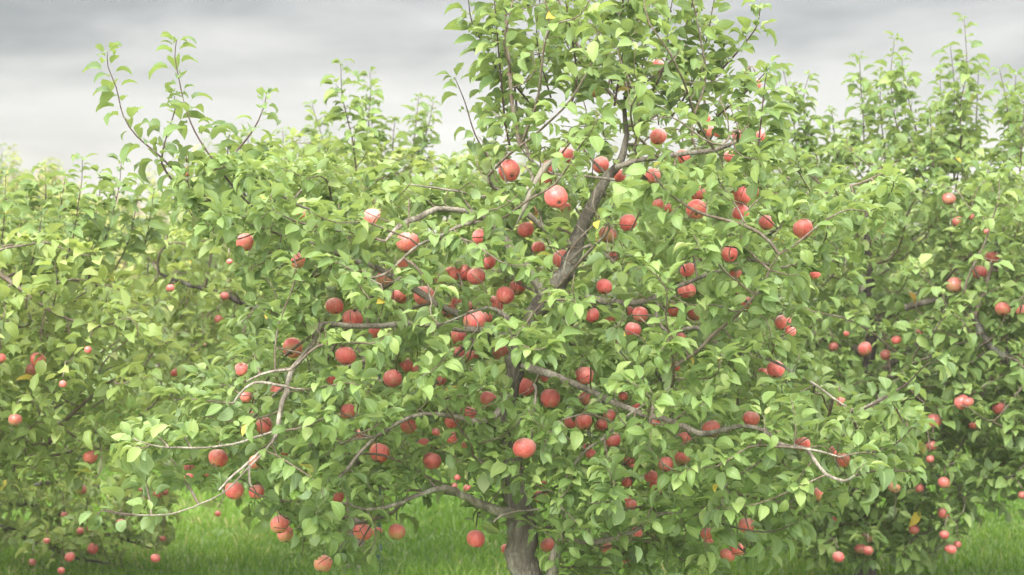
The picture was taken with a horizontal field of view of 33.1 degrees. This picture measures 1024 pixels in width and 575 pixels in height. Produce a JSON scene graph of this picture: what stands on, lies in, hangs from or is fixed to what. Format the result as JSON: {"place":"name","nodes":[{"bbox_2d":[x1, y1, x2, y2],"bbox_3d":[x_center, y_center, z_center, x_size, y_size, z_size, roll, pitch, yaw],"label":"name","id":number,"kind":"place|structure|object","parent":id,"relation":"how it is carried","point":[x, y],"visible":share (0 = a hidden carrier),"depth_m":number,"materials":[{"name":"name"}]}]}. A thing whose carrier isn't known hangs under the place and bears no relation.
{"place":"outdoors","nodes":[
{"label":"outdoors","id":0,"kind":"place"},
{"bbox_2d":[0,289,1023,574],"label":"ground","id":1,"kind":"structure","parent":0,"point":[226,565],"depth_m":9.39,"materials":[{"name":"plant"}]},
{"bbox_2d":[0,143,31,357],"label":"apple tree","id":2,"kind":"object","parent":1,"relation":"on","point":[2,167],"visible":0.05,"depth_m":16.14,"materials":[{"name":"green plant"}]},
{"bbox_2d":[7,161,118,236],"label":"apple tree","id":3,"kind":"object","parent":1,"relation":"on","point":[42,177],"visible":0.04,"depth_m":37.89,"materials":[{"name":"green plant"}]},
{"bbox_2d":[0,174,146,424],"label":"apple tree","id":4,"kind":"object","parent":1,"relation":"on","point":[25,359],"visible":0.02,"depth_m":12.46,"materials":[{"name":"green plant"}]},
{"bbox_2d":[0,144,158,427],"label":"apple tree","id":5,"kind":"object","parent":1,"relation":"on","point":[51,181],"visible":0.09,"depth_m":15.44,"materials":[{"name":"green plant"}]},
{"bbox_2d":[0,158,161,341],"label":"apple tree","id":6,"kind":"object","parent":1,"relation":"on","point":[152,181],"visible":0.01,"depth_m":18.98,"materials":[{"name":"green plant"}]},
{"bbox_2d":[0,342,182,568],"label":"apple tree","id":7,"kind":"object","parent":1,"relation":"on","point":[38,531],"visible":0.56,"depth_m":8.54,"materials":[{"name":"green plant"}]},
{"bbox_2d":[87,541,98,553],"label":"apple","id":8,"kind":"object","parent":7,"relation":"attached to","point":[92,548],"visible":0.98,"depth_m":8.45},
{"bbox_2d":[0,153,192,495],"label":"apple tree","id":9,"kind":"object","parent":1,"relation":"on","point":[56,338],"visible":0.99,"depth_m":6.85,"materials":[{"name":"green plant"}]},
{"bbox_2d":[8,412,21,425],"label":"apple","id":10,"kind":"object","parent":9,"relation":"attached to","point":[15,420],"visible":0.98,"depth_m":6.42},
{"bbox_2d":[30,352,45,366],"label":"apple","id":11,"kind":"object","parent":9,"relation":"attached to","point":[32,357],"visible":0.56,"depth_m":6.64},
{"bbox_2d":[83,449,97,463],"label":"apple","id":12,"kind":"object","parent":9,"relation":"attached to","point":[89,457],"visible":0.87,"depth_m":6.77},
{"bbox_2d":[110,187,223,365],"bbox_3d":[-4.834,-0.118,24.170,2.785,2.587,2.410,1,1,31],"label":"apple tree","id":13,"kind":"object","parent":1,"relation":"on","point":[159,212],"visible":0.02,"depth_m":23.79,"materials":[{"name":"green plant"}]},
{"bbox_2d":[131,135,371,383],"bbox_3d":[-2.416,-0.062,16.366,2.590,2.784,2.049,-1,1,-38],"label":"apple tree","id":14,"kind":"object","parent":1,"relation":"on","point":[215,266],"depth_m":15.82,"materials":[{"name":"green plant"}]},
{"bbox_2d":[197,118,448,464],"bbox_3d":[-1.345,0.097,12.598,1.919,2.608,2.426,0,1,-5],"label":"apple tree","id":15,"kind":"object","parent":1,"relation":"on","point":[242,328],"visible":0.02,"depth_m":12.20,"materials":[{"name":"green plant"}]},
{"bbox_2d":[60,58,629,570],"bbox_3d":[-0.774,0.192,8.471,2.786,2.587,2.410,0,1,0],"label":"apple tree","id":16,"kind":"object","parent":1,"relation":"on","point":[202,328],"visible":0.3,"depth_m":8.32,"materials":[{"name":"green plant"}]},
{"bbox_2d":[79,0,956,574],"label":"apple tree","id":17,"kind":"object","parent":1,"relation":"on","point":[497,206],"visible":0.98,"depth_m":5.56,"materials":[{"name":"green plant"}]},
{"bbox_2d":[208,449,227,466],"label":"apple","id":18,"kind":"object","parent":17,"relation":"attached to","point":[218,457],"visible":0.91,"depth_m":6.10,"materials":[{"name":"food"}]},
{"bbox_2d":[225,482,243,499],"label":"apple","id":19,"kind":"object","parent":17,"relation":"attached to","point":[235,491],"visible":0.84,"depth_m":6.10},
{"bbox_2d":[235,362,247,375],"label":"apple","id":20,"kind":"object","parent":17,"relation":"attached to","point":[241,369],"visible":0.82,"depth_m":6.32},
{"bbox_2d":[236,232,253,250],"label":"apple","id":21,"kind":"object","parent":17,"relation":"attached to","point":[246,243],"visible":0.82,"depth_m":6.31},
{"bbox_2d":[248,481,264,498],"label":"apple","id":22,"kind":"object","parent":17,"relation":"attached to","point":[259,489],"visible":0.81,"depth_m":6.11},
{"bbox_2d":[255,417,271,433],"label":"apple","id":23,"kind":"object","parent":17,"relation":"attached to","point":[266,427],"visible":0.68,"depth_m":6.11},
{"bbox_2d":[270,515,288,532],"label":"apple","id":24,"kind":"object","parent":17,"relation":"attached to","point":[282,522],"visible":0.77,"depth_m":6.12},
{"bbox_2d":[277,527,292,541],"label":"apple","id":25,"kind":"object","parent":17,"relation":"attached to","point":[286,536],"visible":0.66,"depth_m":6.36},
{"bbox_2d":[283,338,302,357],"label":"apple","id":26,"kind":"object","parent":17,"relation":"attached to","point":[289,343],"visible":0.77,"depth_m":6.11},
{"bbox_2d":[291,253,305,267],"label":"apple","id":27,"kind":"object","parent":17,"relation":"attached to","point":[301,263],"visible":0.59,"depth_m":6.35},
{"bbox_2d":[314,552,331,571],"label":"apple","id":28,"kind":"object","parent":17,"relation":"attached to","point":[324,565],"visible":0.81,"depth_m":6.39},
{"bbox_2d":[325,297,343,313],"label":"apple","id":29,"kind":"object","parent":17,"relation":"attached to","point":[334,305],"visible":1,"depth_m":6.11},
{"bbox_2d":[335,344,355,364],"bbox_3d":[-0.595,0.237,6.144,0.072,0.084,0.074,-18,-16,17],"label":"apple","id":30,"kind":"object","parent":17,"relation":"attached to","point":[343,356],"visible":0.98,"depth_m":6.12,"materials":[{"name":"food"}]},
{"bbox_2d":[340,401,354,418],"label":"apple","id":31,"kind":"object","parent":17,"relation":"attached to","point":[347,409],"visible":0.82,"depth_m":6.12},
{"bbox_2d":[342,309,362,322],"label":"apple","id":32,"kind":"object","parent":17,"relation":"attached to","point":[356,317],"visible":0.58,"depth_m":6.11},
{"bbox_2d":[353,524,372,540],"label":"apple","id":33,"kind":"object","parent":17,"relation":"attached to","point":[358,535],"visible":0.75,"depth_m":6.13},
{"bbox_2d":[364,205,379,225],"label":"apple","id":34,"kind":"object","parent":17,"relation":"attached to","point":[369,217],"visible":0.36,"depth_m":6.37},
{"bbox_2d":[369,442,389,462],"bbox_3d":[-0.472,0.587,6.153,0.072,0.078,0.073,-1,1,-29],"label":"apple","id":35,"kind":"object","parent":17,"relation":"attached to","point":[382,449],"visible":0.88,"depth_m":6.13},
{"bbox_2d":[383,367,401,387],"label":"apple","id":36,"kind":"object","parent":17,"relation":"attached to","point":[392,378],"visible":0.97,"depth_m":6.12,"materials":[{"name":"food"}]},
{"bbox_2d":[388,522,405,539],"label":"apple","id":37,"kind":"object","parent":17,"relation":"attached to","point":[396,531],"visible":1,"depth_m":6.14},
{"bbox_2d":[391,290,406,303],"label":"apple","id":38,"kind":"object","parent":17,"relation":"attached to","point":[402,299],"visible":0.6,"depth_m":6.40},
{"bbox_2d":[399,358,412,371],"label":"apple","id":39,"kind":"object","parent":17,"relation":"attached to","point":[406,365],"visible":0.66,"depth_m":6.41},
{"bbox_2d":[396,228,419,252],"bbox_3d":[-0.335,-0.152,5.542,0.075,0.082,0.073,19,-14,-21],"label":"apple","id":40,"kind":"object","parent":17,"relation":"attached to","point":[404,245],"visible":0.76,"depth_m":5.51,"materials":[{"name":"food"}]},
{"bbox_2d":[400,419,416,433],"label":"apple","id":41,"kind":"object","parent":17,"relation":"attached to","point":[405,427],"visible":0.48,"depth_m":6.41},
{"bbox_2d":[414,282,434,304],"bbox_3d":[-0.312,0.024,6.150,0.075,0.088,0.077,-10,-22,40],"label":"apple","id":42,"kind":"object","parent":17,"relation":"attached to","point":[421,301],"visible":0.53,"depth_m":6.12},
{"bbox_2d":[423,449,440,469],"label":"apple","id":43,"kind":"object","parent":17,"relation":"attached to","point":[433,460],"visible":0.89,"depth_m":6.13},
{"bbox_2d":[444,418,458,427],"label":"apple","id":44,"kind":"object","parent":17,"relation":"attached to","point":[449,422],"visible":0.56,"depth_m":6.43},
{"bbox_2d":[445,264,458,279],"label":"apple","id":45,"kind":"object","parent":17,"relation":"attached to","point":[452,271],"visible":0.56,"depth_m":6.42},
{"bbox_2d":[451,331,466,344],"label":"apple","id":46,"kind":"object","parent":17,"relation":"attached to","point":[456,337],"visible":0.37,"depth_m":6.42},
{"bbox_2d":[458,264,471,280],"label":"apple","id":47,"kind":"object","parent":17,"relation":"attached to","point":[462,268],"visible":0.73,"depth_m":6.42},
{"bbox_2d":[463,306,485,326],"bbox_3d":[-0.127,0.106,5.896,0.077,0.094,0.075,9,-22,-8],"label":"apple","id":48,"kind":"object","parent":17,"relation":"attached to","point":[480,317],"visible":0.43,"depth_m":5.87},
{"bbox_2d":[466,526,484,547],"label":"apple","id":49,"kind":"object","parent":17,"relation":"attached to","point":[475,538],"visible":1,"depth_m":6.14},
{"bbox_2d":[467,267,484,284],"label":"apple","id":50,"kind":"object","parent":17,"relation":"attached to","point":[479,273],"visible":1,"depth_m":6.13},
{"bbox_2d":[472,228,483,244],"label":"apple","id":51,"kind":"object","parent":17,"relation":"attached to","point":[478,233],"visible":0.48,"depth_m":6.42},
{"bbox_2d":[480,388,496,406],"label":"apple","id":52,"kind":"object","parent":17,"relation":"attached to","point":[487,397],"visible":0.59,"depth_m":6.43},
{"bbox_2d":[482,254,495,269],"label":"apple","id":53,"kind":"object","parent":17,"relation":"attached to","point":[490,261],"visible":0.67,"depth_m":6.42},
{"bbox_2d":[490,293,503,311],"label":"apple","id":54,"kind":"object","parent":17,"relation":"attached to","point":[494,301],"visible":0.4,"depth_m":6.43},
{"bbox_2d":[493,345,507,359],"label":"apple","id":55,"kind":"object","parent":17,"relation":"attached to","point":[499,353],"visible":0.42,"depth_m":6.43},
{"bbox_2d":[496,284,514,303],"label":"apple","id":56,"kind":"object","parent":17,"relation":"attached to","point":[505,295],"visible":1,"depth_m":6.13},
{"bbox_2d":[498,159,519,180],"bbox_3d":[-0.010,-0.418,6.143,0.078,0.082,0.076,0,1,11],"label":"apple","id":57,"kind":"object","parent":17,"relation":"attached to","point":[511,168],"visible":0.91,"depth_m":6.12,"materials":[{"name":"food"}]},
{"bbox_2d":[509,280,525,295],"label":"apple","id":58,"kind":"object","parent":17,"relation":"attached to","point":[521,289],"visible":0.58,"depth_m":6.43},
{"bbox_2d":[513,437,535,458],"bbox_3d":[0.041,0.520,5.612,0.077,0.077,0.074,-1,1,-36],"label":"apple","id":59,"kind":"object","parent":17,"relation":"attached to","point":[524,448],"visible":0.98,"depth_m":5.58,"materials":[{"name":"food"}]},
{"bbox_2d":[517,222,533,236],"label":"apple","id":60,"kind":"object","parent":17,"relation":"attached to","point":[525,229],"visible":1,"depth_m":6.13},
{"bbox_2d":[519,377,533,395],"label":"apple","id":61,"kind":"object","parent":17,"relation":"attached to","point":[525,384],"visible":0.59,"depth_m":6.13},
{"bbox_2d":[532,241,544,252],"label":"apple","id":62,"kind":"object","parent":17,"relation":"attached to","point":[538,246],"visible":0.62,"depth_m":6.42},
{"bbox_2d":[540,537,553,551],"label":"apple","id":63,"kind":"object","parent":17,"relation":"attached to","point":[546,544],"visible":0.87,"depth_m":6.15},
{"bbox_2d":[540,387,559,408],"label":"apple","id":64,"kind":"object","parent":17,"relation":"attached to","point":[549,398],"visible":0.99,"depth_m":6.13,"materials":[{"name":"food"}]},
{"bbox_2d":[544,185,567,207],"bbox_3d":[0.149,-0.306,5.812,0.081,0.078,0.074,1,1,38],"label":"apple","id":65,"kind":"object","parent":17,"relation":"attached to","point":[555,196],"visible":0.96,"depth_m":5.79,"materials":[{"name":"food"}]},
{"bbox_2d":[553,248,565,267],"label":"apple","id":66,"kind":"object","parent":17,"relation":"attached to","point":[557,260],"visible":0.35,"depth_m":6.12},
{"bbox_2d":[559,147,573,162],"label":"apple","id":67,"kind":"object","parent":17,"relation":"attached to","point":[568,152],"visible":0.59,"depth_m":6.41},
{"bbox_2d":[575,411,591,429],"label":"apple","id":68,"kind":"object","parent":17,"relation":"attached to","point":[584,422],"visible":0.83,"depth_m":6.13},
{"bbox_2d":[575,363,593,384],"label":"apple","id":69,"kind":"object","parent":17,"relation":"attached to","point":[582,373],"visible":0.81,"depth_m":6.13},
{"bbox_2d":[586,308,598,321],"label":"apple","id":70,"kind":"object","parent":17,"relation":"attached to","point":[592,314],"visible":0.91,"depth_m":6.13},
{"bbox_2d":[593,156,608,172],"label":"apple","id":71,"kind":"object","parent":17,"relation":"attached to","point":[602,162],"visible":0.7,"depth_m":6.12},
{"bbox_2d":[596,279,611,293],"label":"apple","id":72,"kind":"object","parent":17,"relation":"attached to","point":[602,285],"visible":0.98,"depth_m":6.12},
{"bbox_2d":[599,227,616,242],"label":"apple","id":73,"kind":"object","parent":17,"relation":"attached to","point":[610,236],"visible":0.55,"depth_m":6.12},
{"bbox_2d":[606,433,620,446],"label":"apple","id":74,"kind":"object","parent":17,"relation":"attached to","point":[613,440],"visible":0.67,"depth_m":6.42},
{"bbox_2d":[619,214,636,230],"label":"apple","id":75,"kind":"object","parent":17,"relation":"attached to","point":[628,219],"visible":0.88,"depth_m":6.12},
{"bbox_2d":[625,322,640,334],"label":"apple","id":76,"kind":"object","parent":17,"relation":"attached to","point":[635,328],"visible":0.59,"depth_m":6.12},
{"bbox_2d":[632,305,648,321],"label":"apple","id":77,"kind":"object","parent":17,"relation":"attached to","point":[641,310],"visible":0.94,"depth_m":6.12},
{"bbox_2d":[644,470,657,482],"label":"apple","id":78,"kind":"object","parent":17,"relation":"attached to","point":[650,476],"visible":0.94,"depth_m":6.41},
{"bbox_2d":[645,167,660,183],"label":"apple","id":79,"kind":"object","parent":17,"relation":"attached to","point":[650,179],"visible":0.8,"depth_m":6.11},
{"bbox_2d":[650,127,666,144],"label":"apple","id":80,"kind":"object","parent":17,"relation":"attached to","point":[658,136],"visible":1,"depth_m":6.11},
{"bbox_2d":[658,455,673,471],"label":"apple","id":81,"kind":"object","parent":17,"relation":"attached to","point":[667,461],"visible":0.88,"depth_m":6.13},
{"bbox_2d":[674,452,689,464],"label":"apple","id":82,"kind":"object","parent":17,"relation":"attached to","point":[680,458],"visible":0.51,"depth_m":6.39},
{"bbox_2d":[677,281,695,297],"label":"apple","id":83,"kind":"object","parent":17,"relation":"attached to","point":[687,288],"visible":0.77,"depth_m":6.11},
{"bbox_2d":[680,262,694,276],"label":"apple","id":84,"kind":"object","parent":17,"relation":"attached to","point":[689,269],"visible":0.91,"depth_m":6.11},
{"bbox_2d":[686,199,705,218],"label":"apple","id":85,"kind":"object","parent":17,"relation":"attached to","point":[695,204],"visible":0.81,"depth_m":5.89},
{"bbox_2d":[700,527,711,539],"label":"apple","id":86,"kind":"object","parent":17,"relation":"attached to","point":[702,534],"visible":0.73,"depth_m":6.39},
{"bbox_2d":[702,420,719,436],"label":"apple","id":87,"kind":"object","parent":17,"relation":"attached to","point":[710,425],"visible":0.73,"depth_m":6.12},
{"bbox_2d":[720,546,734,561],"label":"apple","id":88,"kind":"object","parent":17,"relation":"attached to","point":[727,554],"visible":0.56,"depth_m":6.37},
{"bbox_2d":[721,245,737,261],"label":"apple","id":89,"kind":"object","parent":17,"relation":"attached to","point":[733,253],"visible":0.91,"depth_m":6.10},
{"bbox_2d":[732,204,748,219],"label":"apple","id":90,"kind":"object","parent":17,"relation":"attached to","point":[736,213],"visible":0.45,"depth_m":6.34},
{"bbox_2d":[731,186,750,204],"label":"apple","id":91,"kind":"object","parent":17,"relation":"attached to","point":[744,198],"visible":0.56,"depth_m":6.30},
{"bbox_2d":[738,514,754,532],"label":"apple","id":92,"kind":"object","parent":17,"relation":"attached to","point":[742,523],"visible":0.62,"depth_m":6.12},
{"bbox_2d":[743,410,759,424],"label":"apple","id":93,"kind":"object","parent":17,"relation":"attached to","point":[751,417],"visible":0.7,"depth_m":6.11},
{"bbox_2d":[759,214,773,229],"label":"apple","id":94,"kind":"object","parent":17,"relation":"attached to","point":[765,224],"visible":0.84,"depth_m":6.09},
{"bbox_2d":[767,361,784,377],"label":"apple","id":95,"kind":"object","parent":17,"relation":"attached to","point":[778,369],"visible":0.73,"depth_m":6.10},
{"bbox_2d":[775,311,790,329],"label":"apple","id":96,"kind":"object","parent":17,"relation":"attached to","point":[781,321],"visible":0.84,"depth_m":6.32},
{"bbox_2d":[793,217,812,238],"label":"apple","id":97,"kind":"object","parent":17,"relation":"attached to","point":[802,227],"visible":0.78,"depth_m":6.08,"materials":[{"name":"food"}]},
{"bbox_2d":[795,437,810,450],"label":"apple","id":98,"kind":"object","parent":17,"relation":"attached to","point":[805,443],"visible":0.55,"depth_m":6.31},
{"bbox_2d":[835,453,849,467],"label":"apple","id":99,"kind":"object","parent":17,"relation":"attached to","point":[842,463],"visible":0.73,"depth_m":6.09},
{"bbox_2d":[425,151,657,365],"bbox_3d":[0.287,-0.007,16.505,2.488,2.671,2.875,0,1,-11],"label":"apple tree","id":100,"kind":"object","parent":1,"relation":"on","point":[536,240],"visible":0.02,"depth_m":16.02,"materials":[{"name":"green plant"}]},
{"bbox_2d":[549,116,829,455],"bbox_3d":[1.308,0.089,12.583,1.931,2.623,2.440,-1,1,-28],"label":"apple tree","id":101,"kind":"object","parent":1,"relation":"on","point":[809,366],"depth_m":12.37,"materials":[{"name":"green plant"}]},
{"bbox_2d":[601,12,1023,574],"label":"apple tree","id":102,"kind":"object","parent":1,"relation":"on","point":[941,156],"visible":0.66,"depth_m":7.97,"materials":[{"name":"green plant"}]},
{"bbox_2d":[832,549,843,562],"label":"apple","id":103,"kind":"object","parent":102,"relation":"attached to","point":[837,556],"visible":1,"depth_m":7.50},
{"bbox_2d":[858,339,871,355],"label":"apple","id":104,"kind":"object","parent":102,"relation":"attached to","point":[864,348],"visible":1,"depth_m":7.72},
{"bbox_2d":[928,411,941,427],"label":"apple","id":105,"kind":"object","parent":102,"relation":"attached to","point":[935,417],"visible":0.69,"depth_m":7.57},
{"bbox_2d":[938,475,949,488],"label":"apple","id":106,"kind":"object","parent":102,"relation":"attached to","point":[943,482],"visible":1,"depth_m":7.43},
{"bbox_2d":[942,193,955,204],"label":"apple","id":107,"kind":"object","parent":102,"relation":"hanging from","point":[948,198],"visible":1,"depth_m":7.58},
{"bbox_2d":[946,274,961,292],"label":"apple","id":108,"kind":"object","parent":102,"relation":"attached to","point":[954,286],"visible":0.92,"depth_m":7.67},
{"bbox_2d":[995,301,1010,315],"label":"apple","id":109,"kind":"object","parent":102,"relation":"attached to","point":[1003,308],"visible":1,"depth_m":7.53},
{"bbox_2d":[755,143,929,399],"bbox_3d":[2.967,-0.067,16.293,2.058,2.797,2.602,0,1,-15],"label":"apple tree","id":110,"kind":"object","parent":1,"relation":"on","point":[814,184],"visible":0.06,"depth_m":15.73,"materials":[{"name":"green plant"}]},
{"bbox_2d":[849,168,935,367],"bbox_3d":[4.811,-0.251,22.105,2.164,2.941,2.736,1,1,38],"label":"apple tree","id":111,"kind":"object","parent":1,"relation":"on","point":[913,209],"visible":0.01,"depth_m":21.93,"materials":[{"name":"green plant"}]},
{"bbox_2d":[875,131,1023,405],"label":"apple tree","id":112,"kind":"object","parent":1,"relation":"on","point":[937,249],"visible":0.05,"depth_m":12.82,"materials":[{"name":"green plant"}]},
{"bbox_2d":[924,76,1023,498],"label":"apple tree","id":113,"kind":"object","parent":1,"relation":"on","point":[981,187],"visible":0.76,"depth_m":7.52,"materials":[{"name":"green plant"}]},
{"bbox_2d":[954,394,966,409],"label":"apple","id":114,"kind":"object","parent":113,"relation":"attached to","point":[958,400],"visible":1,"depth_m":7.38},
{"bbox_2d":[972,263,986,278],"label":"apple","id":115,"kind":"object","parent":113,"relation":"attached to","point":[981,271],"visible":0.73,"depth_m":7.79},
{"bbox_2d":[985,251,998,262],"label":"apple","id":116,"kind":"object","parent":113,"relation":"attached to","point":[990,255],"visible":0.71,"depth_m":7.63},
{"bbox_2d":[992,402,1003,414],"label":"apple","id":117,"kind":"object","parent":113,"relation":"attached to","point":[997,408],"visible":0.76,"depth_m":7.78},
{"bbox_2d":[0,0,1023,262],"label":"sky","id":118,"kind":"structure","parent":0,"point":[48,105],"materials":[{"name":"grey"}]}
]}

